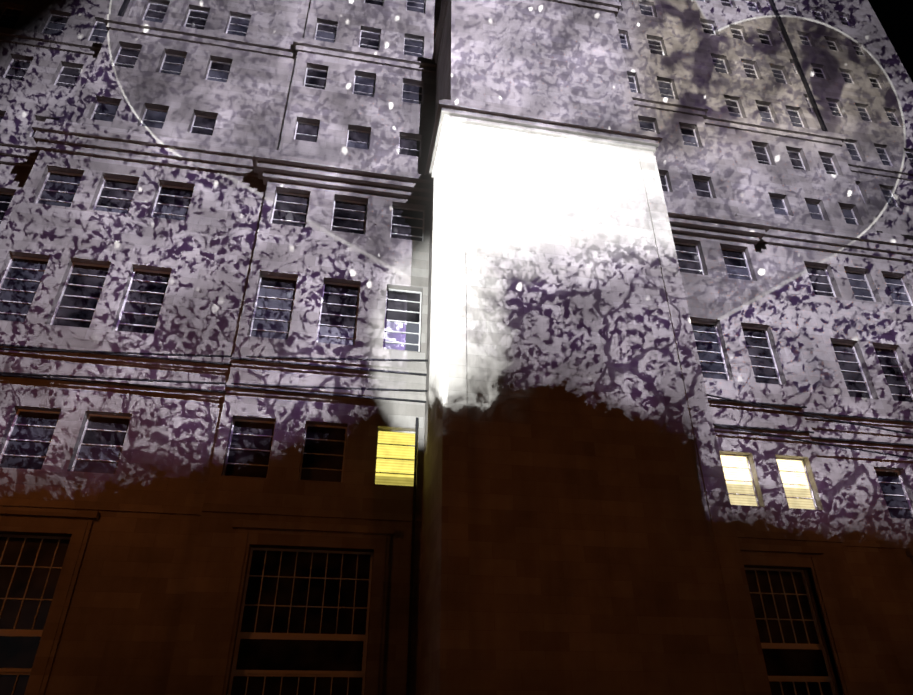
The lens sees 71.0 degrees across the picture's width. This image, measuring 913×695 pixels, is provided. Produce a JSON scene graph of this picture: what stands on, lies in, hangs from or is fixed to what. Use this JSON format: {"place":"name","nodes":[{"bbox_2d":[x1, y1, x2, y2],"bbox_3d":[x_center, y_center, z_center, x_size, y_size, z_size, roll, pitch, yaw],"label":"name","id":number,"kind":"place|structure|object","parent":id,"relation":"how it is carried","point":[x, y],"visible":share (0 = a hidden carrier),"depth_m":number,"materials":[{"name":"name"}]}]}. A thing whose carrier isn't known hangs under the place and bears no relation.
{"place":"outdoors","nodes":[
{"label":"outdoors","id":0,"kind":"place"},
{"bbox_2d":[868,0,912,81],"label":"sky","id":1,"kind":"structure","parent":0,"point":[895,17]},
{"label":"pavement","id":2,"kind":"structure","parent":0,"visible":0},
{"bbox_2d":[0,0,912,694],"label":"senate building stone","id":3,"kind":"object","parent":2,"relation":"on","point":[584,526],"visible":0.96,"depth_m":24.70,"materials":[{"name":"beige stone"}]},
{"bbox_2d":[0,0,912,694],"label":"window frames","id":4,"kind":"structure","parent":3,"relation":"attached to","point":[254,634],"depth_m":25.43,"materials":[{"name":"metal"}]},
{"bbox_2d":[375,431,414,485],"bbox_3d":[-2.231,4.098,23.480,1.500,2.200,0.001,5,-30,-9],"label":"window blind","id":5,"kind":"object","parent":4,"relation":"attached to","point":[395,466],"depth_m":23.48,"materials":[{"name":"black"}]},
{"bbox_2d":[0,0,912,694],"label":"window glass","id":6,"kind":"object","parent":4,"relation":"attached to","point":[264,654],"visible":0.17,"depth_m":22.89,"materials":[{"name":"black glass"}]},
{"bbox_2d":[0,0,912,643],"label":"windows","id":7,"kind":"structure","parent":4,"relation":"attached to","point":[42,436],"depth_m":23.92,"materials":[{"name":"black glass"}]},
{"bbox_2d":[44,0,910,481],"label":"window","id":8,"kind":"structure","parent":4,"relation":"attached to","point":[112,454],"depth_m":25.85,"materials":[{"name":"black glass"}]},
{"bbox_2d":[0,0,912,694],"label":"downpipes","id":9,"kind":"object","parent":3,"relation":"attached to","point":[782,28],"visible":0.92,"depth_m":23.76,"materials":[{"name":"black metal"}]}
]}

